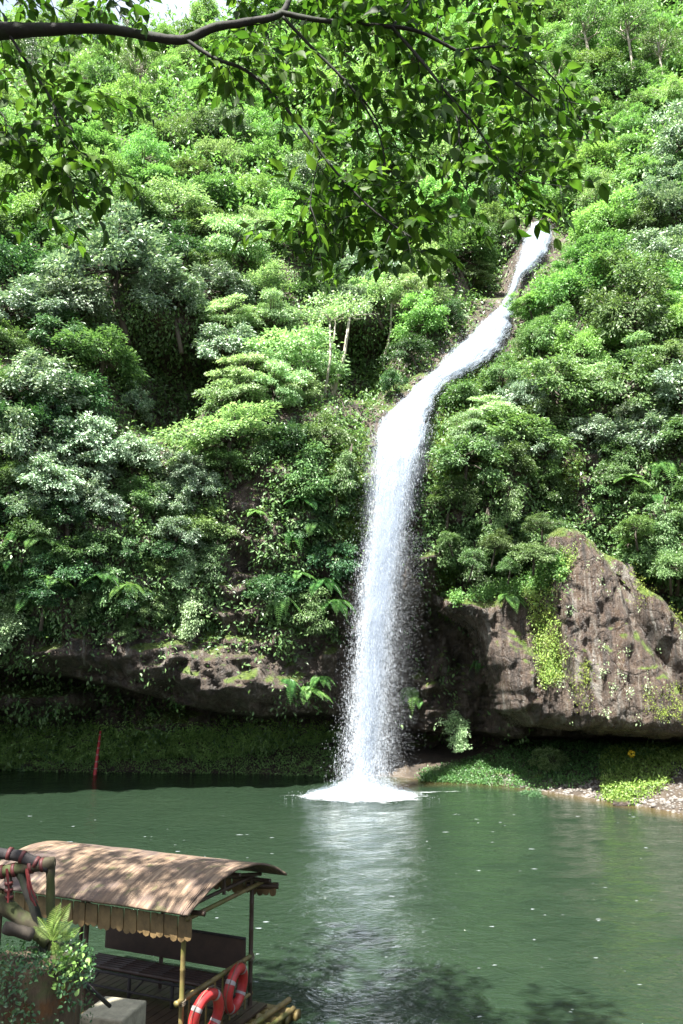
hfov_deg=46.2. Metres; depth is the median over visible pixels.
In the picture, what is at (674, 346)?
broadleaf tree
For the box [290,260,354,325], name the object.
broadleaf tree
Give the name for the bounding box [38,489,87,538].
dark bush
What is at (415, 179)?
feathery tree
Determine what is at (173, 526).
glossy tree
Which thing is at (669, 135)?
glossy tree
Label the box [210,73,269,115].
feathery tree
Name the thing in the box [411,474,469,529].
leafy bush
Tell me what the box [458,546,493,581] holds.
leafy bush
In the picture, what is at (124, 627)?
trailing shrub
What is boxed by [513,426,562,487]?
glossy tree
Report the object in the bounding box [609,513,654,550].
leafy bush
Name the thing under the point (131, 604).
dark bush
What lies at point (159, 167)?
bright tree
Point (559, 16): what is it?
broadleaf tree
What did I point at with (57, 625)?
dark bush
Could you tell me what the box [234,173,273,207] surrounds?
bright tree
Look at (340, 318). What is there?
bare tree
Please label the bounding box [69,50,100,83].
feathery tree
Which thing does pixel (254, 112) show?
bright tree
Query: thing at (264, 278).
layered tree
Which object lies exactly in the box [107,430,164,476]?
glossy tree
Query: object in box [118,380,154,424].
glossy tree
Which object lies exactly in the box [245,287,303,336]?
layered tree
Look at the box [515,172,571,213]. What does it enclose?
bright tree
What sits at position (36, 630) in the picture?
dark bush
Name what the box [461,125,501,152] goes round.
glossy tree
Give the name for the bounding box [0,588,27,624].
trailing shrub
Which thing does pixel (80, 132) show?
bright tree
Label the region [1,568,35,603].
leafy bush
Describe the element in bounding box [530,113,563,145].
glossy tree
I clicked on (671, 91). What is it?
feathery tree
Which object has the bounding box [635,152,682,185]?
glossy tree
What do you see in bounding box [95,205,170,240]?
dark bush
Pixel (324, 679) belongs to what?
fern
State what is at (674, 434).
leafy bush
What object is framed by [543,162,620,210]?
feathery tree
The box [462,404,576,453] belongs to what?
leafy bush
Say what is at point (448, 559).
trailing shrub
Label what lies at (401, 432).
waterfall
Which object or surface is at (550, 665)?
hanging vines
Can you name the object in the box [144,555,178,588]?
leafy bush
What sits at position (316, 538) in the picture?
undergrowth
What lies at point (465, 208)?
bright tree
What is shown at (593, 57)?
bright tree
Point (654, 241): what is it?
glossy tree
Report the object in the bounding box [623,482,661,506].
leafy bush
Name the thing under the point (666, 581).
fern
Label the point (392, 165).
broadleaf tree
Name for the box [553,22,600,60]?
feathery tree
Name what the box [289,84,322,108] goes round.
broadleaf tree
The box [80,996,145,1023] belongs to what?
stone block
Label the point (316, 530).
dark bush
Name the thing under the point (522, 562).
leafy bush
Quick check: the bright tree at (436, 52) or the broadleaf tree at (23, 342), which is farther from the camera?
the bright tree at (436, 52)
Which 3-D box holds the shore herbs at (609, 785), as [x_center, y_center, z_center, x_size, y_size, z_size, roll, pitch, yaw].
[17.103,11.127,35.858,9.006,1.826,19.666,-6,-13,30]
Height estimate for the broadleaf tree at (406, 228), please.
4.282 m
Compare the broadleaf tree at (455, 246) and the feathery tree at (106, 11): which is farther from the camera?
the feathery tree at (106, 11)
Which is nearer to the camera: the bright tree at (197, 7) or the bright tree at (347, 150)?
the bright tree at (347, 150)
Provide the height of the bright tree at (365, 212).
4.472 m
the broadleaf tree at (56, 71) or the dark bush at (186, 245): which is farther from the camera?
the broadleaf tree at (56, 71)
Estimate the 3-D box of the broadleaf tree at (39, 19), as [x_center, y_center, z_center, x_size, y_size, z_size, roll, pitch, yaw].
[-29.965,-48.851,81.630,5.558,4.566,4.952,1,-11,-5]
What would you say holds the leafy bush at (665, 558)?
on the rock outcrop
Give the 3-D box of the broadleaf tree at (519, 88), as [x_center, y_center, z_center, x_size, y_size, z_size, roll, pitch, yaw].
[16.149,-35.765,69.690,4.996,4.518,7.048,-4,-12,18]
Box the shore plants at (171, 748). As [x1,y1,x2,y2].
[0,710,355,769]
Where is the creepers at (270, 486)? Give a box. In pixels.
[0,284,682,770]
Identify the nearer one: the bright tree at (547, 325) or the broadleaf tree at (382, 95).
the bright tree at (547, 325)
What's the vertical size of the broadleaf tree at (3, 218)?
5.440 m
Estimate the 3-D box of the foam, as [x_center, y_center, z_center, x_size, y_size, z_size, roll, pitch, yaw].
[1.320,10.828,30.744,11.520,0.166,6.360,0,-11,0]
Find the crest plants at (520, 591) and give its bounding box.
[478,516,590,609]
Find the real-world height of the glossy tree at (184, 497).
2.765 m
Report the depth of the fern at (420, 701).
37.40 m
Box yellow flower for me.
[628,750,634,772]
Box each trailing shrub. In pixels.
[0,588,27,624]
[19,531,56,578]
[69,584,98,619]
[88,558,130,620]
[111,614,137,643]
[187,538,229,585]
[245,430,285,464]
[280,439,333,503]
[289,585,334,637]
[329,444,356,495]
[428,520,472,568]
[456,482,488,512]
[457,538,492,591]
[467,507,516,555]
[496,474,527,520]
[630,530,658,565]
[643,496,682,544]
[650,519,682,575]
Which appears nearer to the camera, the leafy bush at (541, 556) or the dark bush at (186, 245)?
the leafy bush at (541, 556)
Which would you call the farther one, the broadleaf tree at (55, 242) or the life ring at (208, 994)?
the broadleaf tree at (55, 242)
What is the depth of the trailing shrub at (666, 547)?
32.97 m
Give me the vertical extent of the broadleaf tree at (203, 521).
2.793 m
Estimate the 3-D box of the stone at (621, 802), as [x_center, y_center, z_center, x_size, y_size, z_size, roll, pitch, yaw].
[10.116,10.508,28.886,0.725,0.322,0.478,0,-11,1]
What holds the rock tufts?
on the rock outcrop
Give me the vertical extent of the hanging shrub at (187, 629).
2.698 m
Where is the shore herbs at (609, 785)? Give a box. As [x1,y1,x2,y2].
[595,740,682,805]
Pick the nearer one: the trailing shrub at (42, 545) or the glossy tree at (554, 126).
the trailing shrub at (42, 545)
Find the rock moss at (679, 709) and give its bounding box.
[527,564,682,722]
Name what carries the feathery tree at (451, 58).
on the cliff
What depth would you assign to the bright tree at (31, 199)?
46.14 m
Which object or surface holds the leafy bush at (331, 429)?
on the cliff
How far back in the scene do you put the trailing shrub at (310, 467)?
35.17 m
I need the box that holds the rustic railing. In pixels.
[0,847,55,955]
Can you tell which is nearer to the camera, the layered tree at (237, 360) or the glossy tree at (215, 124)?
the layered tree at (237, 360)
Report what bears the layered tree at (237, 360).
on the cliff
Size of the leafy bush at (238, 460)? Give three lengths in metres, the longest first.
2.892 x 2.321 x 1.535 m
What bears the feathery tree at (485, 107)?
on the cliff
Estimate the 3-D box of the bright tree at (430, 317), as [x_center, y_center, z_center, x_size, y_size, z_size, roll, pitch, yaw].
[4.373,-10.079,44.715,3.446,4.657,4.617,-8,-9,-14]
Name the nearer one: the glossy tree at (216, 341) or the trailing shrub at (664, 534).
the trailing shrub at (664, 534)
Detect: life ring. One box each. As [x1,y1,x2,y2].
[188,985,224,1023]
[223,960,247,1017]
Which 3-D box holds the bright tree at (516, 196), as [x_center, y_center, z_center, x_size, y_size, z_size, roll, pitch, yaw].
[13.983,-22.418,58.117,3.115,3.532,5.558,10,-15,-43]
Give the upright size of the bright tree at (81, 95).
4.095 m
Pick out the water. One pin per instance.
(431, 902)
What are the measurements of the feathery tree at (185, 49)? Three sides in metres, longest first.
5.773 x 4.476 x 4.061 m
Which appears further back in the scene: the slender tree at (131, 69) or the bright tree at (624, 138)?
the slender tree at (131, 69)
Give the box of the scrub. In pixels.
[0,0,682,238]
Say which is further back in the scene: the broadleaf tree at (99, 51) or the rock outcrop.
the broadleaf tree at (99, 51)
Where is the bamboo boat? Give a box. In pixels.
[0,841,300,1023]
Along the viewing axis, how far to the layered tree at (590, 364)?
37.91 m
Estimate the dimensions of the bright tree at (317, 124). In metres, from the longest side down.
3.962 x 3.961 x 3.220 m
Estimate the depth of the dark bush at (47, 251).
41.20 m
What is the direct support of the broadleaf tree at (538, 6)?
on the cliff
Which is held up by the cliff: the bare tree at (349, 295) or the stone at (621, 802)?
the bare tree at (349, 295)
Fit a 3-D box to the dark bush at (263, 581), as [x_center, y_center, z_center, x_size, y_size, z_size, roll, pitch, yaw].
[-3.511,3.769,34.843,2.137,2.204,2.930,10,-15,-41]
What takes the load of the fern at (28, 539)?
on the cliff
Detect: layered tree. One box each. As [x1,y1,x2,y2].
[139,172,220,233]
[148,400,285,485]
[185,211,275,270]
[189,135,245,171]
[192,367,270,412]
[196,292,266,328]
[204,352,284,392]
[224,321,352,386]
[225,258,295,301]
[238,204,287,248]
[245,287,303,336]
[250,357,314,408]
[270,367,328,410]
[343,272,406,329]
[367,106,416,138]
[384,266,452,312]
[385,241,454,283]
[397,98,458,138]
[401,128,480,170]
[444,409,492,440]
[455,259,497,292]
[467,394,526,418]
[508,316,566,360]
[570,356,625,378]
[572,169,619,210]
[609,330,682,369]
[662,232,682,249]
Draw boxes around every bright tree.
[0,157,40,199]
[1,192,40,228]
[11,174,74,220]
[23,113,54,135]
[56,77,92,122]
[70,118,126,160]
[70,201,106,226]
[112,108,146,134]
[125,155,187,189]
[146,78,173,101]
[150,21,194,55]
[185,74,231,101]
[188,0,222,25]
[204,17,226,49]
[233,136,291,171]
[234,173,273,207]
[239,91,280,124]
[246,0,294,27]
[267,190,332,265]
[289,1,306,22]
[302,118,327,136]
[306,232,381,264]
[319,27,368,63]
[332,127,354,161]
[338,117,421,168]
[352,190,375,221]
[356,225,398,249]
[370,26,449,73]
[389,286,450,344]
[414,168,482,226]
[420,91,489,135]
[474,0,502,7]
[501,291,547,319]
[502,175,568,208]
[514,249,614,321]
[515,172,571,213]
[515,299,578,356]
[543,138,629,180]
[548,239,614,273]
[548,320,611,367]
[565,183,640,242]
[572,46,629,76]
[572,227,659,275]
[578,92,618,117]
[588,325,637,357]
[601,33,641,62]
[607,251,682,302]
[611,132,651,158]
[611,154,670,185]
[645,275,682,324]
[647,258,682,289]
[662,46,682,80]
[662,295,682,329]
[668,17,682,30]
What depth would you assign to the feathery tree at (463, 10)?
81.47 m
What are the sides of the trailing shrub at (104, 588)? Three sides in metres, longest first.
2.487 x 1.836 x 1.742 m
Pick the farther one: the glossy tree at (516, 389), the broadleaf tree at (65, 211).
the broadleaf tree at (65, 211)
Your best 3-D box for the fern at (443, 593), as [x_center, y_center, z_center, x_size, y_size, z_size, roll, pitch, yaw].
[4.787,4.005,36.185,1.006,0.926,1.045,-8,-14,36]
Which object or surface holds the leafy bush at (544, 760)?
on the ground
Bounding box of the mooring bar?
[82,979,111,1007]
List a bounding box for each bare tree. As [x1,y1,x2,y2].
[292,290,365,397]
[301,290,389,397]
[307,300,362,353]
[366,276,417,370]
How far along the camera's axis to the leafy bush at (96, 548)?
31.88 m
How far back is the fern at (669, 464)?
34.12 m
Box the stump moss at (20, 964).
[0,937,96,1023]
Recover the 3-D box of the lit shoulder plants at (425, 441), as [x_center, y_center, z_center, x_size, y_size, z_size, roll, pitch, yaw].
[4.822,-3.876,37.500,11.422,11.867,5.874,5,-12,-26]
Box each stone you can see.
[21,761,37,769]
[495,772,506,778]
[613,798,630,805]
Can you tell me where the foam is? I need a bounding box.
[300,790,411,800]
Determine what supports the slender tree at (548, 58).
on the cliff
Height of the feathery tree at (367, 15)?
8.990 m
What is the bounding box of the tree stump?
[0,941,81,1023]
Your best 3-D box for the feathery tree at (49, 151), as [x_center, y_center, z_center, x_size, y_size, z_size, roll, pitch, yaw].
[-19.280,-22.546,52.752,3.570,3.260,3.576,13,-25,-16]
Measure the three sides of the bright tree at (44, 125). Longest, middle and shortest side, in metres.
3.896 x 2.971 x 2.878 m
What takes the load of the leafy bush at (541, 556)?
on the cliff
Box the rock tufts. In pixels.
[552,537,681,725]
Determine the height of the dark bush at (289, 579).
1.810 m
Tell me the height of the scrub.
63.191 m
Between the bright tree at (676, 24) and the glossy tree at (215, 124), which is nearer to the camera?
the glossy tree at (215, 124)
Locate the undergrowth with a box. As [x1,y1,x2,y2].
[0,0,682,770]
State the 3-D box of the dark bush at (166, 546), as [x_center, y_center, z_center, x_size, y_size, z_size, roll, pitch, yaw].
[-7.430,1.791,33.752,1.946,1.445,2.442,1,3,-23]
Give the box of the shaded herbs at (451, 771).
[414,737,682,789]
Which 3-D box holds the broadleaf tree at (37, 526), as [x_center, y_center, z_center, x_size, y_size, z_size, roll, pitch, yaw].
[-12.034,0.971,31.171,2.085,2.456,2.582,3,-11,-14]
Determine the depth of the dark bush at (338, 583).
35.57 m
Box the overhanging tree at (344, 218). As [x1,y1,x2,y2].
[0,0,614,297]
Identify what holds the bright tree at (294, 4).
on the cliff
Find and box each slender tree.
[114,40,163,99]
[537,42,577,76]
[557,0,624,78]
[597,0,662,85]
[635,17,682,83]
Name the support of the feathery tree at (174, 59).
on the cliff
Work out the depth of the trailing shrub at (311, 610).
34.45 m
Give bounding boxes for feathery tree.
[0,4,61,63]
[0,104,47,147]
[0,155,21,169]
[8,88,35,112]
[27,144,67,161]
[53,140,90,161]
[55,0,98,38]
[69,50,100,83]
[78,144,141,185]
[82,4,134,44]
[83,73,154,123]
[117,123,177,180]
[146,49,192,84]
[174,38,206,70]
[209,30,269,63]
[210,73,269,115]
[221,52,273,88]
[251,108,299,140]
[259,186,308,224]
[272,30,330,61]
[294,58,364,103]
[302,96,358,128]
[344,56,390,108]
[356,4,391,43]
[362,39,411,74]
[382,82,421,107]
[407,158,438,193]
[413,4,452,28]
[418,58,480,95]
[425,51,464,71]
[426,14,464,51]
[432,0,478,39]
[440,163,476,184]
[454,3,523,54]
[460,88,516,129]
[493,44,539,71]
[495,115,525,145]
[498,18,575,55]
[519,96,561,125]
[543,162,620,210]
[547,107,576,134]
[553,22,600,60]
[556,62,592,89]
[608,102,649,143]
[618,62,668,100]
[644,73,682,110]
[647,11,679,32]
[650,108,679,135]
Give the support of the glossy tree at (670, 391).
on the cliff
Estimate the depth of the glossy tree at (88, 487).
32.31 m
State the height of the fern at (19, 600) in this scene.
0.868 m
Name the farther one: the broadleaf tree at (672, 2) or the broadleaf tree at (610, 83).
the broadleaf tree at (672, 2)
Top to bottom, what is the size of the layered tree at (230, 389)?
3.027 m
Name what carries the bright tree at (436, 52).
on the cliff
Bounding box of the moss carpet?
[320,351,587,624]
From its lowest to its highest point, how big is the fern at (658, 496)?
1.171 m
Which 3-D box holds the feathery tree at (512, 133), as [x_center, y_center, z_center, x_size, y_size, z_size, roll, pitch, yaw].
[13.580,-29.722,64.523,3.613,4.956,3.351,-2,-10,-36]
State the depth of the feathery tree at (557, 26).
75.37 m
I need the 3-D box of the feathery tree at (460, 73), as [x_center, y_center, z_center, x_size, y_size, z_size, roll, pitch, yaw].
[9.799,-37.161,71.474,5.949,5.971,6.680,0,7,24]
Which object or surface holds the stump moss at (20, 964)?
on the tree stump
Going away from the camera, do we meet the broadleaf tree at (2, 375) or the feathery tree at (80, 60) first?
the broadleaf tree at (2, 375)
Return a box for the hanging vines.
[522,541,580,689]
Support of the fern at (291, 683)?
on the cliff
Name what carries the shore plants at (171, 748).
on the ground
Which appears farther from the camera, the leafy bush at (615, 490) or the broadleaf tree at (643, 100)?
the broadleaf tree at (643, 100)
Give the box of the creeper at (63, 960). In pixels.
[34,931,91,996]
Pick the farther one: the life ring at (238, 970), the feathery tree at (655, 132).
the feathery tree at (655, 132)
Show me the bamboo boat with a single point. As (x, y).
(182, 886)
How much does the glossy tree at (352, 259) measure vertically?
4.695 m
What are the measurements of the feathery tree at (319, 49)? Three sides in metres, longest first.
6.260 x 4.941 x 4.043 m
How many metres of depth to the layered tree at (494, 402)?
36.41 m
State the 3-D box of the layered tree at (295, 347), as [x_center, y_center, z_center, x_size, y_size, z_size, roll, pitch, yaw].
[-2.291,-7.078,40.874,5.591,4.893,6.523,-3,-11,15]
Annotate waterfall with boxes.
[352,221,550,792]
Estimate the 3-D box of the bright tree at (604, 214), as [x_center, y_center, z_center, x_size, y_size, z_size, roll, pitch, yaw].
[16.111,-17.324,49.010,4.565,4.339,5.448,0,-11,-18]
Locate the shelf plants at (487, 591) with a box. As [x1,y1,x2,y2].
[446,548,571,607]
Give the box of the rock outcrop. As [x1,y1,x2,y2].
[432,527,682,738]
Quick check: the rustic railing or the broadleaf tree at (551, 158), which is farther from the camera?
the broadleaf tree at (551, 158)
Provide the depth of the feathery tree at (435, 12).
83.23 m
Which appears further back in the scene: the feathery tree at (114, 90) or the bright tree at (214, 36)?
the bright tree at (214, 36)
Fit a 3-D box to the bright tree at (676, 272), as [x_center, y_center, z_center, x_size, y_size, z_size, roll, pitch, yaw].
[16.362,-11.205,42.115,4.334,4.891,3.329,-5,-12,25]
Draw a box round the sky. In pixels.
[0,0,296,37]
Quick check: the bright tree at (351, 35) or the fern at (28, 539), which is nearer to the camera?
the fern at (28, 539)
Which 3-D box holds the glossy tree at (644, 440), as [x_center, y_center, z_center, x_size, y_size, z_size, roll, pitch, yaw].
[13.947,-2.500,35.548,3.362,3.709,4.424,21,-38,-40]
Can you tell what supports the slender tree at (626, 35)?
on the cliff
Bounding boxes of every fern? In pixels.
[2,557,25,569]
[3,530,33,553]
[13,594,47,612]
[24,533,66,552]
[31,574,75,589]
[34,903,79,960]
[63,563,88,581]
[80,569,118,584]
[109,583,145,599]
[244,509,266,516]
[265,595,307,626]
[279,679,306,703]
[283,494,328,510]
[283,531,310,553]
[287,570,316,581]
[298,685,332,703]
[302,522,338,537]
[309,577,349,598]
[310,675,335,688]
[315,599,356,618]
[324,546,343,555]
[398,687,419,710]
[411,697,422,707]
[433,590,451,604]
[468,660,485,673]
[498,593,530,613]
[591,503,617,515]
[612,473,656,487]
[616,539,649,552]
[640,493,663,506]
[640,569,672,581]
[649,460,681,484]
[649,577,675,588]
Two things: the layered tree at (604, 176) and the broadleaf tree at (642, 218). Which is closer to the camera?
the broadleaf tree at (642, 218)
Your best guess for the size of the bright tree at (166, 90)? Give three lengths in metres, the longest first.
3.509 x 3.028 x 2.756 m
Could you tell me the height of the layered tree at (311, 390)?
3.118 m
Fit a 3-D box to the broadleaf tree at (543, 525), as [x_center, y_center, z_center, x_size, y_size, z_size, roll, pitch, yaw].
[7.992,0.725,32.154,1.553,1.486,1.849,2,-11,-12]
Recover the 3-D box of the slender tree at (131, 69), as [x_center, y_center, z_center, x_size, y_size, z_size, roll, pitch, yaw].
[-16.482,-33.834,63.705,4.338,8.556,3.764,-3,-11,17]
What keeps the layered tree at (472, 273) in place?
on the cliff
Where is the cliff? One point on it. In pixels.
(218, 690)
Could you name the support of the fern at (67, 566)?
on the cliff
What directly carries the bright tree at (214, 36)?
on the cliff
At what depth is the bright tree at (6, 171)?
48.20 m
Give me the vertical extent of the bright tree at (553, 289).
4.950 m
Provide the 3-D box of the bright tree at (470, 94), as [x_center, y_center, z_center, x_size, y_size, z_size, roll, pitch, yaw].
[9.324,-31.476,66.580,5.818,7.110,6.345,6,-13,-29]
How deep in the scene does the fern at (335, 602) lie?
34.70 m
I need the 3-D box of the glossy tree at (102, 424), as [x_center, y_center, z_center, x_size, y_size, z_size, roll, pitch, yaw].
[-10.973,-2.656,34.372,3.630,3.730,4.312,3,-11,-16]
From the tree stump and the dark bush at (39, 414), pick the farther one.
the dark bush at (39, 414)
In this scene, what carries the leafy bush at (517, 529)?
on the cliff
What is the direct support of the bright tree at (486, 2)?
on the cliff
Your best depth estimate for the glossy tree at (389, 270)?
47.84 m
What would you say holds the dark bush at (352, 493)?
on the cliff
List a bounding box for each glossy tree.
[0,222,16,245]
[0,274,76,329]
[0,346,93,410]
[0,402,67,518]
[0,488,56,543]
[4,453,85,504]
[14,263,120,329]
[21,467,108,539]
[29,196,187,345]
[48,410,129,466]
[60,448,128,490]
[74,486,128,522]
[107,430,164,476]
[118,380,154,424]
[125,267,214,354]
[127,263,194,303]
[144,479,195,541]
[148,515,207,563]
[155,449,207,483]
[166,463,226,517]
[186,257,255,306]
[190,320,262,386]
[199,102,257,142]
[274,122,318,147]
[277,147,339,187]
[318,283,372,331]
[329,245,382,285]
[359,245,404,281]
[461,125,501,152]
[461,165,508,215]
[468,431,515,484]
[493,377,550,430]
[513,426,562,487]
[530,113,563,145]
[567,413,617,453]
[585,415,645,456]
[609,407,682,464]
[611,396,663,426]
[613,223,682,266]
[620,174,668,206]
[634,177,682,232]
[635,98,682,166]
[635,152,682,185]
[648,358,682,451]
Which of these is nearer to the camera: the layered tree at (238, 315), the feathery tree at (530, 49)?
the layered tree at (238, 315)
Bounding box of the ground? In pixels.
[16,740,682,812]
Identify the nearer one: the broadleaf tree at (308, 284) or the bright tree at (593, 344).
the bright tree at (593, 344)
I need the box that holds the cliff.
[0,0,682,767]
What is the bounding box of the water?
[0,768,682,1023]
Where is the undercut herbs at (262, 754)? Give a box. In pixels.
[9,736,346,776]
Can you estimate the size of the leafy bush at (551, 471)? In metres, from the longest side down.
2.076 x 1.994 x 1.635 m
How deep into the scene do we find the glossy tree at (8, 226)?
44.79 m
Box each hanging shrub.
[0,606,30,653]
[169,544,198,589]
[174,581,207,640]
[435,710,472,752]
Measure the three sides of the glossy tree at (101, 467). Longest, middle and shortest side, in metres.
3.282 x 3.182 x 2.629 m
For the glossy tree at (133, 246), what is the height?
6.549 m
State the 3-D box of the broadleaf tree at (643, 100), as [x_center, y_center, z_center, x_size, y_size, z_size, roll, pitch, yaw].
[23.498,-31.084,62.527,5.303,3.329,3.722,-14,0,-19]
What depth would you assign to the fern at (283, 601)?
34.19 m
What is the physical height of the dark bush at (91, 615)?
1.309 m
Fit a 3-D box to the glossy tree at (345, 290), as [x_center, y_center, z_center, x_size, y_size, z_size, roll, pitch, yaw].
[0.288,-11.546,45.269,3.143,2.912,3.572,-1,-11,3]
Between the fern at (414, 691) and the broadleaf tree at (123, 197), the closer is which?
the fern at (414, 691)
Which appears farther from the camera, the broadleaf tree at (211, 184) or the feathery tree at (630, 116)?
the feathery tree at (630, 116)
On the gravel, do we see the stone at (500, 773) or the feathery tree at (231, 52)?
the stone at (500, 773)
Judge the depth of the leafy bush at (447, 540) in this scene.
34.31 m
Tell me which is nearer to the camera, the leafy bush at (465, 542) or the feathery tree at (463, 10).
the leafy bush at (465, 542)
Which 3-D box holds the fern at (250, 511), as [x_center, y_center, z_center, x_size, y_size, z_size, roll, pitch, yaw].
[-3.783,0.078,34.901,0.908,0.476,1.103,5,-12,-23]
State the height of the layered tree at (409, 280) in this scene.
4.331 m
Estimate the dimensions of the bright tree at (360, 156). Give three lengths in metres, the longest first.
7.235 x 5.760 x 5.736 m
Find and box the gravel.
[461,762,682,813]
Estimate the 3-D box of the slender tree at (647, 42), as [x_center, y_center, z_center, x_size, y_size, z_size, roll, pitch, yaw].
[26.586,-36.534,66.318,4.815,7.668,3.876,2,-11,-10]
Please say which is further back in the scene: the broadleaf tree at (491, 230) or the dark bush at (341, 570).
the broadleaf tree at (491, 230)
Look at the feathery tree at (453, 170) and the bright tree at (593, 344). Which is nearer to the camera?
the bright tree at (593, 344)
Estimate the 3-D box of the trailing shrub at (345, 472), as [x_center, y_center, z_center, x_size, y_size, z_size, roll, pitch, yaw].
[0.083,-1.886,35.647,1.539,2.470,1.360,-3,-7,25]
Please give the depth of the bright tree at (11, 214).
46.85 m
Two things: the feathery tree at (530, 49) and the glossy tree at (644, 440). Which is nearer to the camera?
the glossy tree at (644, 440)
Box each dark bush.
[0,234,46,287]
[0,389,82,463]
[0,500,29,526]
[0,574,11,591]
[1,578,77,630]
[3,204,94,251]
[11,615,58,650]
[15,553,67,589]
[19,616,59,643]
[22,541,101,621]
[26,305,89,355]
[28,389,71,426]
[33,246,68,269]
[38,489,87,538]
[50,368,120,422]
[78,604,103,626]
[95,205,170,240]
[103,571,152,619]
[115,529,151,573]
[144,539,189,568]
[154,216,217,270]
[240,573,288,623]
[263,419,324,468]
[263,572,310,610]
[277,534,367,612]
[289,517,334,544]
[297,578,341,596]
[311,494,351,535]
[314,473,356,512]
[376,333,434,371]
[379,367,409,398]
[437,296,467,336]
[517,788,545,797]
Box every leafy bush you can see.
[0,553,22,566]
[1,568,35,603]
[33,534,102,585]
[69,524,121,561]
[132,590,175,629]
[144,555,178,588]
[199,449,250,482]
[298,410,360,455]
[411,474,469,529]
[425,429,514,510]
[433,530,460,556]
[438,378,498,407]
[445,515,497,560]
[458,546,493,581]
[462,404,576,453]
[477,351,528,389]
[481,440,540,496]
[489,548,516,574]
[495,532,548,575]
[495,555,522,583]
[507,541,559,575]
[511,510,576,543]
[512,352,599,406]
[520,395,564,429]
[527,745,570,773]
[529,458,562,493]
[534,475,581,512]
[582,346,682,412]
[590,473,625,518]
[592,458,634,500]
[597,435,649,464]
[608,533,680,580]
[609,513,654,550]
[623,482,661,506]
[646,550,682,594]
[646,552,682,595]
[655,415,682,450]
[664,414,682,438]
[666,502,682,519]
[671,470,682,492]
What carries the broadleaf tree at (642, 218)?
on the cliff
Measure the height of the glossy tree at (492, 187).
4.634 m
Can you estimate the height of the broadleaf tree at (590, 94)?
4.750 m
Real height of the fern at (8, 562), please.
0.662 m
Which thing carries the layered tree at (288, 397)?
on the cliff
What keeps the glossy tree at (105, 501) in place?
on the cliff
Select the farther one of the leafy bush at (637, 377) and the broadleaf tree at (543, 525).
the leafy bush at (637, 377)
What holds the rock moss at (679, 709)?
on the rock outcrop
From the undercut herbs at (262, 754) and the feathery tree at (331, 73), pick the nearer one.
the undercut herbs at (262, 754)
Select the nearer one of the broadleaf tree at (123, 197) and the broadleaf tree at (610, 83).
the broadleaf tree at (123, 197)
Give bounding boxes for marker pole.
[93,731,101,774]
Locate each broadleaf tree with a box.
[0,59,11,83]
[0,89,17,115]
[0,208,13,243]
[0,316,38,355]
[0,370,22,402]
[0,460,29,489]
[4,505,59,567]
[17,154,102,199]
[21,9,77,43]
[35,94,79,122]
[37,64,70,92]
[37,203,93,228]
[38,230,94,253]
[47,322,150,394]
[69,36,123,73]
[78,54,124,92]
[80,173,176,231]
[106,36,147,57]
[114,475,183,531]
[132,116,195,152]
[152,170,257,208]
[163,17,212,52]
[164,105,209,141]
[166,153,216,180]
[173,505,244,560]
[180,203,244,240]
[186,248,240,276]
[264,170,315,203]
[283,136,335,160]
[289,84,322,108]
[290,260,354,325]
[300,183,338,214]
[364,150,419,181]
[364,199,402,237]
[374,211,453,246]
[379,89,412,112]
[412,207,501,291]
[453,218,498,271]
[459,59,526,92]
[469,200,523,234]
[477,528,514,567]
[481,139,560,184]
[484,22,514,48]
[504,71,549,103]
[505,0,569,17]
[520,511,565,545]
[528,3,576,31]
[540,81,608,127]
[568,246,670,310]
[578,269,675,348]
[588,57,653,101]
[599,100,639,132]
[613,90,671,118]
[616,195,674,235]
[629,335,682,372]
[656,0,681,7]
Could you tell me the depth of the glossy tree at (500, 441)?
34.77 m
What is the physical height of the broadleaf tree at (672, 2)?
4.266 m
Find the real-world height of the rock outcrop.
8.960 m
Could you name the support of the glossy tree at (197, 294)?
on the cliff
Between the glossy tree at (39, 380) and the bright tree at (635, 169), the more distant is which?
the bright tree at (635, 169)
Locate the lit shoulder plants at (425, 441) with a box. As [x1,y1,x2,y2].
[322,349,530,543]
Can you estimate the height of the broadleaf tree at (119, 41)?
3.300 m
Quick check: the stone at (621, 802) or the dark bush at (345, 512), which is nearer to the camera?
the stone at (621, 802)
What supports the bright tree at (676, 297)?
on the cliff
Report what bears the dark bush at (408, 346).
on the cliff

